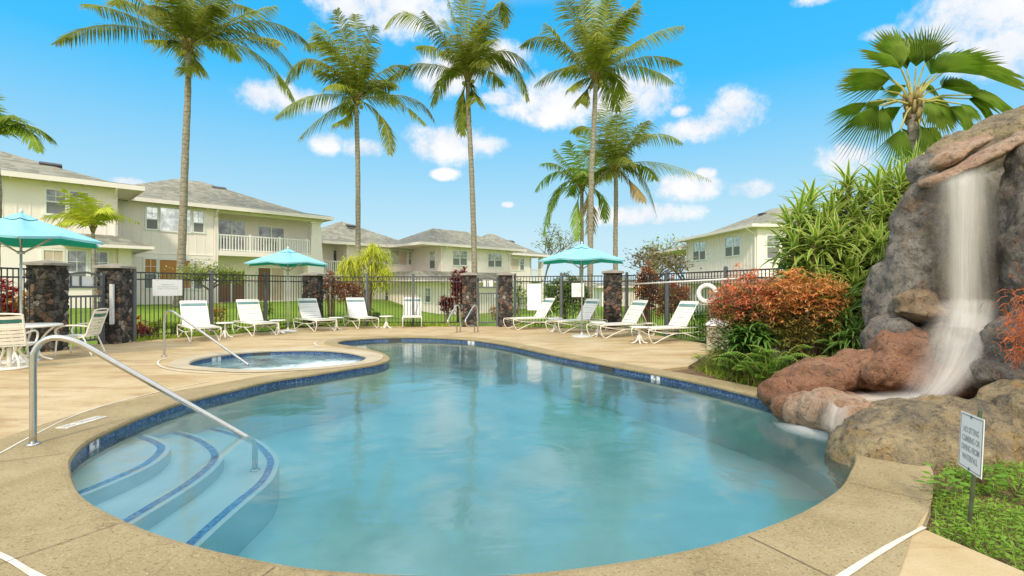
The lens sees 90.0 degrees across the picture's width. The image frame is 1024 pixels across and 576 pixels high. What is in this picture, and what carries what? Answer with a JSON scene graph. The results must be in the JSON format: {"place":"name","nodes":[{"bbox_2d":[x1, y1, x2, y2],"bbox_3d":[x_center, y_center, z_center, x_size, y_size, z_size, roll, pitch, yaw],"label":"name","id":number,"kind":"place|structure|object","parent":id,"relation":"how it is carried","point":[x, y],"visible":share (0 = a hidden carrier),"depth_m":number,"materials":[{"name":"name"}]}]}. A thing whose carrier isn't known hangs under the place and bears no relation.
{"place":"outdoors","nodes":[
{"label":"outdoors","id":0,"kind":"place"},
{"bbox_2d":[196,354,361,368],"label":"spa water","id":1,"kind":"structure","parent":0,"point":[322,363],"depth_m":10.41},
{"bbox_2d":[0,291,788,368],"bbox_3d":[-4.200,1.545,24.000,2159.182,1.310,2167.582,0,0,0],"label":"lawn","id":2,"kind":"structure","parent":0,"point":[385,307],"depth_m":21.56,"materials":[{"name":"plant"}]},
{"bbox_2d":[0,278,25,338],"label":"shrub","id":3,"kind":"object","parent":2,"relation":"on","point":[9,296],"visible":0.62,"depth_m":13.54,"materials":[{"name":"red plant"}]},
{"bbox_2d":[0,89,58,266],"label":"palm tree","id":4,"kind":"object","parent":2,"relation":"on","point":[9,126],"visible":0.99,"depth_m":16.87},
{"bbox_2d":[0,151,154,309],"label":"apartment building","id":5,"kind":"structure","parent":2,"relation":"on","point":[31,188],"depth_m":22.60,"materials":[{"name":"paint"}]},
{"bbox_2d":[41,248,65,262],"bbox_3d":[-19.891,-0.857,22.210,0.060,1.708,0.862,0,0,45],"label":"window","id":6,"kind":"structure","parent":5,"relation":"in","point":[52,254],"depth_m":22.20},
{"bbox_2d":[43,187,67,215],"bbox_3d":[-19.836,-3.737,22.265,0.060,1.201,0.848,0,0,45],"label":"window","id":7,"kind":"structure","parent":5,"relation":"in","point":[50,194],"depth_m":22.22,"materials":[{"name":"white glass"}]},
{"bbox_2d":[65,249,88,285],"bbox_3d":[-19.340,-0.854,22.761,0.060,1.746,0.857,0,0,45],"label":"window","id":8,"kind":"structure","parent":5,"relation":"in","point":[78,257],"depth_m":22.80,"materials":[{"name":"white glass"}]},
{"bbox_2d":[88,250,109,280],"bbox_3d":[-18.795,-0.850,23.306,0.060,1.735,0.830,0,0,45],"label":"window","id":9,"kind":"structure","parent":5,"relation":"in","point":[102,256],"depth_m":23.32,"materials":[{"name":"white glass"}]},
{"bbox_2d":[41,189,138,313],"bbox_3d":[-15.684,-1.185,19.061,2.610,4.614,2.386,0,0,0],"label":"palm tree","id":10,"kind":"object","parent":2,"relation":"on","point":[92,218],"visible":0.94,"depth_m":18.71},
{"bbox_2d":[51,0,310,306],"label":"palm tree","id":11,"kind":"object","parent":2,"relation":"on","point":[187,29],"visible":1,"depth_m":23.93,"materials":[{"name":"plant"}]},
{"bbox_2d":[159,258,256,297],"bbox_3d":[-13.593,-0.243,22.957,4.157,2.273,2.766,0,0,0],"label":"plumeria tree","id":12,"kind":"object","parent":2,"relation":"on","point":[202,270],"visible":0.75,"depth_m":22.87,"materials":[{"name":"green plant"}]},
{"bbox_2d":[118,179,333,304],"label":"apartment building","id":13,"kind":"structure","parent":2,"relation":"on","point":[229,228],"depth_m":31.04,"materials":[{"name":"paint"}]},
{"bbox_2d":[142,257,157,289],"bbox_3d":[-19.521,-0.779,27.672,0.060,1.738,0.742,0,0,45],"label":"window","id":14,"kind":"structure","parent":13,"relation":"in","point":[150,264],"depth_m":27.64,"materials":[{"name":"brown wood"}]},
{"bbox_2d":[144,205,159,230],"bbox_3d":[-19.478,-3.785,27.714,0.060,1.336,0.720,0,0,45],"label":"window","id":15,"kind":"structure","parent":13,"relation":"in","point":[152,221],"depth_m":27.74,"materials":[{"name":"white glass"}]},
{"bbox_2d":[158,206,192,233],"bbox_3d":[-18.703,-3.785,28.489,0.060,1.397,1.659,0,0,45],"label":"window","id":16,"kind":"structure","parent":13,"relation":"in","point":[169,216],"depth_m":28.35,"materials":[{"name":"white glass"}]},
{"bbox_2d":[158,258,192,289],"bbox_3d":[-18.730,-0.771,28.462,0.060,1.722,1.682,0,0,45],"label":"window","id":17,"kind":"structure","parent":13,"relation":"in","point":[162,262],"depth_m":28.28,"materials":[{"name":"brown wood"}]},
{"bbox_2d":[191,209,205,233],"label":"window","id":18,"kind":"structure","parent":13,"relation":"in","point":[198,216],"depth_m":29.27,"materials":[{"name":"white glass"}]},
{"bbox_2d":[218,219,245,251],"bbox_3d":[-17.541,-3.257,32.055,0.060,2.017,1.705,0,0,45],"label":"glass door","id":19,"kind":"structure","parent":13,"relation":"in","point":[225,226],"depth_m":32.02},
{"bbox_2d":[218,269,245,301],"bbox_3d":[-17.562,-0.100,32.035,0.060,2.116,1.764,0,0,45],"label":"glass door","id":20,"kind":"structure","parent":13,"relation":"in","point":[231,285],"depth_m":32.02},
{"bbox_2d":[257,225,284,252],"bbox_3d":[-15.860,-3.182,33.737,0.060,1.762,1.795,0,0,45],"label":"glass door","id":21,"kind":"structure","parent":13,"relation":"in","point":[262,231],"depth_m":33.71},
{"bbox_2d":[257,267,284,301],"bbox_3d":[-15.871,-0.228,33.725,0.060,2.324,1.828,0,0,45],"label":"glass door","id":22,"kind":"structure","parent":13,"relation":"in","point":[278,271],"depth_m":33.73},
{"bbox_2d":[323,270,345,316],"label":"shrub","id":23,"kind":"object","parent":2,"relation":"on","point":[331,273],"visible":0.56,"depth_m":21.44,"materials":[{"name":"red plant"}]},
{"bbox_2d":[335,277,364,319],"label":"shrub","id":24,"kind":"object","parent":2,"relation":"on","point":[360,289],"visible":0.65,"depth_m":21.38,"materials":[{"name":"red plant"}]},
{"bbox_2d":[274,7,435,297],"bbox_3d":[-9.883,-7.918,32.207,7.582,18.187,8.057,0,0,-42],"label":"palm tree","id":25,"kind":"object","parent":2,"relation":"on","point":[349,77],"visible":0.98,"depth_m":31.73,"materials":[{"name":"plant"}]},
{"bbox_2d":[326,241,405,315],"bbox_3d":[-6.803,-0.392,23.959,3.588,3.560,2.832,0,0,0],"label":"yellow tree","id":26,"kind":"object","parent":2,"relation":"on","point":[373,252],"visible":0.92,"depth_m":23.70,"materials":[{"name":"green plant"}]},
{"bbox_2d":[321,222,414,299],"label":"apartment building","id":27,"kind":"structure","parent":2,"relation":"on","point":[338,240],"depth_m":41.99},
{"bbox_2d":[390,249,407,265],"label":"window","id":28,"kind":"structure","parent":27,"relation":"in","point":[401,256],"depth_m":43.45,"materials":[{"name":"beige glass"}]},
{"bbox_2d":[379,228,526,313],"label":"apartment building","id":29,"kind":"structure","parent":2,"relation":"on","point":[439,252],"depth_m":42.49,"materials":[{"name":"paint"}]},
{"bbox_2d":[446,266,466,321],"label":"shrub","id":30,"kind":"object","parent":2,"relation":"on","point":[459,286],"visible":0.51,"depth_m":21.88,"materials":[{"name":"red plant"}]},
{"bbox_2d":[385,0,534,319],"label":"palm tree","id":31,"kind":"object","parent":2,"relation":"on","point":[474,57],"visible":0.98,"depth_m":29.89,"materials":[{"name":"plant"}]},
{"bbox_2d":[482,234,550,308],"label":"apartment building","id":32,"kind":"structure","parent":2,"relation":"on","point":[520,263],"depth_m":53.92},
{"bbox_2d":[531,224,577,296],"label":"plumeria tree","id":33,"kind":"object","parent":2,"relation":"on","point":[549,245],"visible":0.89,"depth_m":63.65,"materials":[{"name":"green plant"}]},
{"bbox_2d":[543,271,590,318],"bbox_3d":[2.881,0.370,27.015,2.999,2.640,2.232,0,0,0],"label":"shrub","id":34,"kind":"object","parent":2,"relation":"on","point":[567,292],"visible":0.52,"depth_m":26.71,"materials":[{"name":"green plant"}]},
{"bbox_2d":[535,130,612,312],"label":"palm tree","id":35,"kind":"object","parent":2,"relation":"on","point":[577,177],"visible":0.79,"depth_m":41.91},
{"bbox_2d":[519,0,684,319],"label":"palm tree","id":36,"kind":"object","parent":2,"relation":"on","point":[597,65],"visible":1,"depth_m":27.86,"materials":[{"name":"plant"}]},
{"bbox_2d":[593,277,642,305],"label":"house","id":37,"kind":"structure","parent":2,"relation":"on","point":[597,291],"depth_m":62.00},
{"bbox_2d":[569,92,710,269],"bbox_3d":[7.857,-5.431,32.369,8.426,15.228,6.131,0,0,38],"label":"palm tree","id":38,"kind":"object","parent":2,"relation":"on","point":[616,149],"visible":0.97,"depth_m":32.88,"materials":[{"name":"plant"}]},
{"bbox_2d":[633,260,663,333],"bbox_3d":[4.299,0.297,16.211,1.083,2.309,1.305,0,0,0],"label":"shrub","id":39,"kind":"object","parent":2,"relation":"on","point":[642,286],"visible":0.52,"depth_m":16.05,"materials":[{"name":"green plant"}]},
{"bbox_2d":[621,240,701,318],"bbox_3d":[10.473,-0.618,36.406,5.751,5.847,8.488,0,0,0],"label":"plumeria tree","id":40,"kind":"object","parent":2,"relation":"on","point":[658,264],"visible":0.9,"depth_m":36.40,"materials":[{"name":"green plant"}]},
{"bbox_2d":[637,233,692,284],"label":"plumeria tree","id":41,"kind":"object","parent":2,"relation":"on","point":[666,244],"visible":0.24,"depth_m":52.36,"materials":[{"name":"green plant"}]},
{"bbox_2d":[654,274,692,336],"bbox_3d":[4.844,0.511,15.395,1.319,1.881,1.285,0,0,0],"label":"shrub","id":42,"kind":"object","parent":2,"relation":"on","point":[673,298],"visible":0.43,"depth_m":15.25,"materials":[{"name":"green plant"}]},
{"bbox_2d":[645,207,848,315],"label":"apartment building","id":43,"kind":"structure","parent":2,"relation":"on","point":[742,242],"depth_m":37.33,"materials":[{"name":"paint"}]},
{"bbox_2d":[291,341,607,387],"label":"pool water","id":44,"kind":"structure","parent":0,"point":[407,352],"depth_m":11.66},
{"bbox_2d":[0,325,1023,575],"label":"pool deck","id":45,"kind":"structure","parent":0,"point":[78,379],"depth_m":9.18,"materials":[{"name":"concrete"}]},
{"bbox_2d":[0,267,32,351],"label":"metal fence","id":46,"kind":"object","parent":45,"relation":"on","point":[13,276],"visible":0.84,"depth_m":10.76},
{"bbox_2d":[0,313,38,370],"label":"patio chair","id":47,"kind":"object","parent":45,"relation":"on","point":[8,366],"visible":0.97,"depth_m":8.73,"materials":[{"name":"white plastic"}]},
{"bbox_2d":[0,323,63,360],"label":"dining table","id":48,"kind":"object","parent":45,"relation":"on","point":[37,325],"visible":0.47,"depth_m":9.86,"materials":[{"name":"white plastic"}]},
{"bbox_2d":[19,260,74,351],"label":"stone pillar","id":49,"kind":"structure","parent":45,"relation":"on","point":[49,290],"depth_m":11.22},
{"bbox_2d":[0,209,103,363],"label":"patio umbrella","id":50,"kind":"object","parent":45,"relation":"on","point":[21,229],"visible":0.91,"depth_m":9.71,"materials":[{"name":"fabric"}]},
{"bbox_2d":[54,308,108,356],"bbox_3d":[-8.875,0.901,10.598,0.723,0.968,0.658,0,0,-16],"label":"patio chair","id":51,"kind":"object","parent":45,"relation":"on","point":[93,323],"visible":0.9,"depth_m":10.56,"materials":[{"name":"white plastic"}]},
{"bbox_2d":[92,263,136,343],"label":"stone pillar","id":52,"kind":"structure","parent":45,"relation":"on","point":[119,276],"depth_m":12.83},
{"bbox_2d":[68,271,104,344],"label":"metal gate","id":53,"kind":"structure","parent":52,"relation":"attached to","point":[86,281],"depth_m":12.31,"materials":[{"name":"metal"}]},
{"bbox_2d":[25,335,259,471],"bbox_3d":[-3.467,1.150,4.927,1.877,1.456,0.110,0,0,-24],"label":"handrail","id":54,"kind":"object","parent":45,"relation":"on","point":[37,346],"visible":1,"depth_m":4.75,"materials":[{"name":"metal"}]},
{"bbox_2d":[177,300,221,342],"bbox_3d":[-8.487,0.874,13.856,0.688,1.048,2.006,0,0,-42],"label":"chaise lounge","id":55,"kind":"object","parent":45,"relation":"on","point":[201,310],"visible":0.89,"depth_m":14.14,"materials":[{"name":"white plastic"}]},
{"bbox_2d":[162,310,248,365],"bbox_3d":[-6.120,0.973,10.203,2.219,1.052,0.110,0,0,16],"label":"handrail","id":56,"kind":"object","parent":45,"relation":"on","point":[199,330],"visible":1,"depth_m":10.30,"materials":[{"name":"metal"}]},
{"bbox_2d":[131,269,306,340],"bbox_3d":[-8.740,0.430,16.050,0.100,1.940,5.942,0,0,25],"label":"metal fence","id":57,"kind":"object","parent":45,"relation":"on","point":[134,272],"visible":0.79,"depth_m":15.37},
{"bbox_2d":[152,279,181,295],"bbox_3d":[-9.546,-0.010,14.196,0.016,0.450,0.800,0,0,25],"label":"fence sign","id":58,"kind":"object","parent":57,"relation":"attached to","point":[162,287],"visible":1,"depth_m":14.16,"materials":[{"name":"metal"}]},
{"bbox_2d":[232,299,278,336],"bbox_3d":[-7.756,0.874,15.448,0.688,1.048,2.006,0,0,-45],"label":"chaise lounge","id":59,"kind":"object","parent":45,"relation":"on","point":[254,319],"visible":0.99,"depth_m":15.69,"materials":[{"name":"white plastic"}]},
{"bbox_2d":[167,347,382,371],"bbox_3d":[-4.559,1.419,10.225,4.004,0.055,3.537,0,0,0],"label":"spa coping","id":60,"kind":"object","parent":45,"relation":"on","point":[186,362],"visible":0.97,"depth_m":10.25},
{"bbox_2d":[216,360,335,368],"bbox_3d":[-4.559,1.920,10.224,3.405,0.560,2.938,0,0,0],"label":"spa basin","id":61,"kind":"object","parent":45,"relation":"in","point":[284,365],"visible":0.01,"depth_m":11.56,"materials":[{"name":"paint"}]},
{"bbox_2d":[190,351,365,366],"bbox_3d":[-4.559,1.535,10.224,3.405,0.210,2.938,0,0,0],"label":"spa tile band","id":62,"kind":"object","parent":61,"relation":"attached to","point":[291,353],"visible":0.23,"depth_m":11.47,"materials":[{"name":"tile"}]},
{"bbox_2d":[244,247,327,331],"bbox_3d":[-7.226,0.025,16.517,2.769,2.750,2.406,0,0,8],"label":"patio umbrella","id":63,"kind":"object","parent":45,"relation":"on","point":[287,257],"visible":0.99,"depth_m":16.26,"materials":[{"name":"fabric"}]},
{"bbox_2d":[0,319,602,355],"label":"edging plants","id":64,"kind":"object","parent":45,"relation":"on","point":[152,337],"visible":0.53,"depth_m":17.94,"materials":[{"name":"green plant"}]},
{"bbox_2d":[300,272,325,325],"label":"stone pillar","id":65,"kind":"structure","parent":45,"relation":"on","point":[313,286],"depth_m":18.79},
{"bbox_2d":[293,298,336,331],"bbox_3d":[-6.557,0.874,17.013,0.688,1.048,2.006,0,0,-43],"label":"chaise lounge","id":66,"kind":"object","parent":45,"relation":"on","point":[309,306],"visible":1,"depth_m":17.27,"materials":[{"name":"white plastic"}]},
{"bbox_2d":[343,297,378,328],"bbox_3d":[-5.373,0.874,18.162,0.688,1.048,2.006,0,0,-33],"label":"chaise lounge","id":67,"kind":"object","parent":45,"relation":"on","point":[356,308],"visible":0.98,"depth_m":18.47,"materials":[{"name":"white plastic"}]},
{"bbox_2d":[321,273,460,325],"bbox_3d":[-4.475,0.430,18.885,5.260,1.940,0.100,0,0,4],"label":"metal fence","id":68,"kind":"object","parent":45,"relation":"on","point":[395,281],"visible":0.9,"depth_m":18.86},
{"bbox_2d":[402,297,421,327],"bbox_3d":[-3.662,0.874,18.797,0.688,1.048,2.006,0,0,-11],"label":"chair","id":69,"kind":"object","parent":45,"relation":"on","point":[411,316],"visible":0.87,"depth_m":19.14,"materials":[{"name":"white plastic"}]},
{"bbox_2d":[72,349,838,575],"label":"pool basin","id":70,"kind":"object","parent":45,"relation":"in","point":[477,470],"visible":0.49,"depth_m":6.24,"materials":[{"name":"liquid"}]},
{"bbox_2d":[72,434,170,505],"bbox_3d":[-4.261,1.950,4.866,1.878,0.620,3.332,0,0,0],"label":"pool step","id":71,"kind":"object","parent":70,"relation":"on","point":[131,454],"visible":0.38,"depth_m":4.66,"materials":[{"name":"paint"}]},
{"bbox_2d":[78,436,164,493],"bbox_3d":[-3.765,1.636,4.965,0.654,0.001,2.081,0,0,-30],"label":"step tile line","id":72,"kind":"object","parent":71,"relation":"on","point":[160,446],"visible":0.64,"depth_m":4.77,"materials":[{"name":"tile"}]},
{"bbox_2d":[95,431,223,529],"bbox_3d":[-4.162,2.010,5.273,2.669,0.500,4.558,0,0,0],"label":"pool step","id":73,"kind":"object","parent":70,"relation":"on","point":[190,458],"visible":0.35,"depth_m":4.59,"materials":[{"name":"paint"}]},
{"bbox_2d":[123,431,218,521],"bbox_3d":[-3.588,1.756,5.358,0.874,0.001,3.720,0,0,-33],"label":"step tile line","id":74,"kind":"object","parent":73,"relation":"on","point":[212,450],"visible":0.65,"depth_m":4.77,"materials":[{"name":"tile"}]},
{"bbox_2d":[147,427,278,555],"bbox_3d":[-3.898,2.070,5.517,3.266,0.380,5.392,0,0,0],"label":"pool step","id":75,"kind":"object","parent":70,"relation":"on","point":[239,528],"visible":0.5,"depth_m":4.59,"materials":[{"name":"paint"}]},
{"bbox_2d":[186,428,273,544],"bbox_3d":[-3.253,1.876,5.648,1.036,0.001,4.749,0,0,-34],"label":"step tile line","id":76,"kind":"object","parent":75,"relation":"on","point":[195,538],"visible":0.62,"depth_m":4.68,"materials":[{"name":"tile"}]},
{"bbox_2d":[70,338,772,473],"bbox_3d":[-0.582,1.515,8.618,7.989,0.170,12.306,0,0,0],"label":"tile band","id":77,"kind":"object","parent":70,"relation":"attached to","point":[84,454],"visible":0.42,"depth_m":7.54,"materials":[{"name":"tile"}]},
{"bbox_2d":[0,335,933,575],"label":"pool coping","id":78,"kind":"object","parent":45,"relation":"on","point":[44,503],"visible":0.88,"depth_m":2.98,"materials":[{"name":"concrete"}]},
{"bbox_2d":[0,552,45,575],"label":"joint line","id":79,"kind":"object","parent":78,"relation":"on","point":[27,570],"visible":1,"depth_m":2.56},
{"bbox_2d":[836,526,926,575],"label":"joint line","id":80,"kind":"object","parent":78,"relation":"on","point":[853,568],"visible":1,"depth_m":2.67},
{"bbox_2d":[460,272,477,326],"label":"stone pillar","id":81,"kind":"structure","parent":45,"relation":"on","point":[469,293],"depth_m":18.46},
{"bbox_2d":[496,272,514,326],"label":"stone pillar","id":82,"kind":"structure","parent":45,"relation":"on","point":[505,294],"depth_m":18.41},
{"bbox_2d":[477,277,497,325],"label":"metal gate","id":83,"kind":"structure","parent":82,"relation":"attached to","point":[485,283],"depth_m":18.68,"materials":[{"name":"metal"}]},
{"bbox_2d":[503,298,562,329],"bbox_3d":[0.737,0.874,17.684,2.006,1.048,0.688,0,0,-30],"label":"chaise lounge","id":84,"kind":"object","parent":45,"relation":"on","point":[547,301],"visible":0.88,"depth_m":17.70,"materials":[{"name":"white plastic"}]},
{"bbox_2d":[513,273,602,327],"bbox_3d":[1.575,0.430,18.025,3.260,1.940,0.100,0,0,21],"label":"metal fence","id":85,"kind":"object","parent":45,"relation":"on","point":[561,276],"visible":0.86,"depth_m":18.10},
{"bbox_2d":[527,284,540,309],"bbox_3d":[0.799,0.320,18.262,0.520,0.950,0.016,0,0,21],"label":"fence sign","id":86,"kind":"object","parent":85,"relation":"attached to","point":[533,296],"visible":1,"depth_m":18.27,"materials":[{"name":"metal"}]},
{"bbox_2d":[545,299,607,333],"bbox_3d":[2.083,0.874,16.390,2.006,1.048,0.688,0,0,-32],"label":"chaise lounge","id":87,"kind":"object","parent":45,"relation":"on","point":[591,307],"visible":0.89,"depth_m":16.45,"materials":[{"name":"white plastic"}]},
{"bbox_2d":[538,242,625,337],"bbox_3d":[2.015,0.025,14.769,2.769,2.750,2.406,0,0,-20],"label":"patio umbrella","id":88,"kind":"object","parent":45,"relation":"on","point":[581,254],"visible":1,"depth_m":14.48,"materials":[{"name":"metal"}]},
{"bbox_2d":[601,269,623,329],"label":"stone pillar","id":89,"kind":"structure","parent":45,"relation":"on","point":[612,295],"depth_m":17.11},
{"bbox_2d":[586,300,656,338],"bbox_3d":[3.169,0.874,14.769,2.006,1.048,0.688,0,0,-26],"label":"chaise lounge","id":90,"kind":"object","parent":45,"relation":"on","point":[632,309],"visible":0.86,"depth_m":14.81,"materials":[{"name":"white plastic"}]},
{"bbox_2d":[631,301,706,343],"bbox_3d":[4.144,0.874,13.440,2.006,1.048,0.688,0,0,-26],"label":"chaise lounge","id":91,"kind":"object","parent":45,"relation":"on","point":[690,306],"visible":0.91,"depth_m":13.48,"materials":[{"name":"white plastic"}]},
{"bbox_2d":[622,266,727,339],"bbox_3d":[4.475,0.430,14.800,0.100,1.940,5.044,0,0,-18],"label":"metal fence","id":92,"kind":"object","parent":45,"relation":"on","point":[666,274],"visible":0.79,"depth_m":14.77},
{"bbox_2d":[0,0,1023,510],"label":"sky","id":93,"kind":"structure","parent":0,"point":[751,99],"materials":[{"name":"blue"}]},
{"bbox_2d":[694,353,781,386],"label":"bed grass","id":94,"kind":"structure","parent":0,"point":[717,372],"depth_m":8.44,"materials":[{"name":"green plant"}]},
{"bbox_2d":[673,348,1023,570],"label":"soil","id":95,"kind":"structure","parent":0,"point":[691,371],"depth_m":3.35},
{"bbox_2d":[702,313,798,377],"bbox_3d":[3.772,0.917,8.210,1.442,1.070,1.429,0,0,-21],"label":"plant","id":96,"kind":"object","parent":95,"relation":"on","point":[734,332],"visible":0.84,"depth_m":8.01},
{"bbox_2d":[703,262,805,375],"bbox_3d":[4.067,0.507,8.592,1.757,1.891,1.434,0,0,0],"label":"croton bush","id":97,"kind":"object","parent":95,"relation":"on","point":[744,304],"visible":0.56,"depth_m":8.43,"materials":[{"name":"red plant"}]},
{"bbox_2d":[719,344,811,379],"bbox_3d":[3.643,1.097,7.288,1.138,0.610,1.182,0,0,0],"label":"fern","id":98,"kind":"object","parent":95,"relation":"on","point":[752,364],"visible":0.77,"depth_m":7.18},
{"bbox_2d":[756,178,853,331],"bbox_3d":[5.107,-0.309,8.910,1.683,3.527,1.955,0,0,0],"label":"dracaena","id":99,"kind":"object","parent":95,"relation":"on","point":[792,241],"visible":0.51,"depth_m":8.83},
{"bbox_2d":[755,266,856,364],"bbox_3d":[4.640,0.552,8.104,1.562,1.799,1.413,0,0,0],"label":"croton bush","id":100,"kind":"object","parent":95,"relation":"on","point":[808,322],"visible":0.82,"depth_m":7.86,"materials":[{"name":"orange plant"}]},
{"bbox_2d":[795,297,862,356],"bbox_3d":[5.010,0.769,7.812,1.384,1.375,1.359,0,0,-33],"label":"dracaena","id":101,"kind":"object","parent":95,"relation":"on","point":[844,311],"visible":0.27,"depth_m":7.62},
{"bbox_2d":[803,307,864,354],"bbox_3d":[5.107,0.767,7.459,1.568,1.381,1.296,0,0,0],"label":"dracaena","id":102,"kind":"object","parent":95,"relation":"on","point":[852,337],"visible":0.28,"depth_m":7.37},
{"bbox_2d":[792,158,881,350],"bbox_3d":[5.572,-0.449,8.827,1.387,3.809,2.681,0,0,43],"label":"dracaena","id":103,"kind":"object","parent":95,"relation":"on","point":[828,216],"visible":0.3,"depth_m":8.72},
{"bbox_2d":[809,269,865,336],"bbox_3d":[5.236,0.572,7.750,1.540,1.765,1.211,0,0,-29],"label":"dracaena","id":104,"kind":"object","parent":95,"relation":"on","point":[854,290],"visible":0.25,"depth_m":7.59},
{"bbox_2d":[814,162,906,310],"bbox_3d":[6.060,-0.367,8.534,2.775,3.657,1.786,0,0,-44],"label":"dracaena","id":105,"kind":"object","parent":95,"relation":"on","point":[881,210],"visible":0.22,"depth_m":8.37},
{"bbox_2d":[851,137,928,223],"bbox_3d":[6.894,-0.571,8.947,1.929,4.046,1.887,0,0,0],"label":"dracaena","id":106,"kind":"object","parent":95,"relation":"on","point":[900,179],"visible":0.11,"depth_m":8.71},
{"bbox_2d":[757,105,1023,488],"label":"rock waterfall","id":107,"kind":"object","parent":95,"relation":"on","point":[915,338],"visible":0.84,"depth_m":5.89,"materials":[{"name":"stone"}]},
{"bbox_2d":[793,174,980,436],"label":"waterfall","id":108,"kind":"structure","parent":107,"relation":"attached to","point":[969,190],"depth_m":5.89,"materials":[{"name":"liquid"}]},
{"bbox_2d":[980,262,1023,385],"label":"shrub","id":109,"kind":"object","parent":107,"relation":"on","point":[1020,324],"visible":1,"depth_m":4.78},
{"bbox_2d":[824,21,1023,169],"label":"fan palm","id":110,"kind":"object","parent":95,"relation":"on","point":[897,50],"visible":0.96,"depth_m":11.53,"materials":[{"name":"green plant"}]},
{"bbox_2d":[916,462,977,496],"bbox_3d":[2.945,1.319,3.485,0.341,0.164,0.283,0,0,27],"label":"plant","id":111,"kind":"object","parent":95,"relation":"on","point":[945,484],"visible":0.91,"depth_m":3.47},
{"bbox_2d":[958,409,984,533],"bbox_3d":[2.628,1.077,2.901,0.075,0.769,0.339,0,0,26],"label":"warning sign","id":112,"kind":"object","parent":95,"relation":"on","point":[971,443],"visible":1,"depth_m":2.92,"materials":[{"name":"metal"}]},
{"bbox_2d":[924,460,1023,571],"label":"ground cover","id":113,"kind":"object","parent":95,"relation":"on","point":[1001,537],"visible":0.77,"depth_m":3.14,"materials":[{"name":"green plant"}]},
{"bbox_2d":[963,464,1012,484],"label":"plant","id":114,"kind":"object","parent":95,"relation":"on","point":[981,481],"visible":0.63,"depth_m":3.61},
{"bbox_2d":[983,469,1023,497],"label":"plant","id":115,"kind":"object","parent":95,"relation":"on","point":[1016,495],"visible":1,"depth_m":3.42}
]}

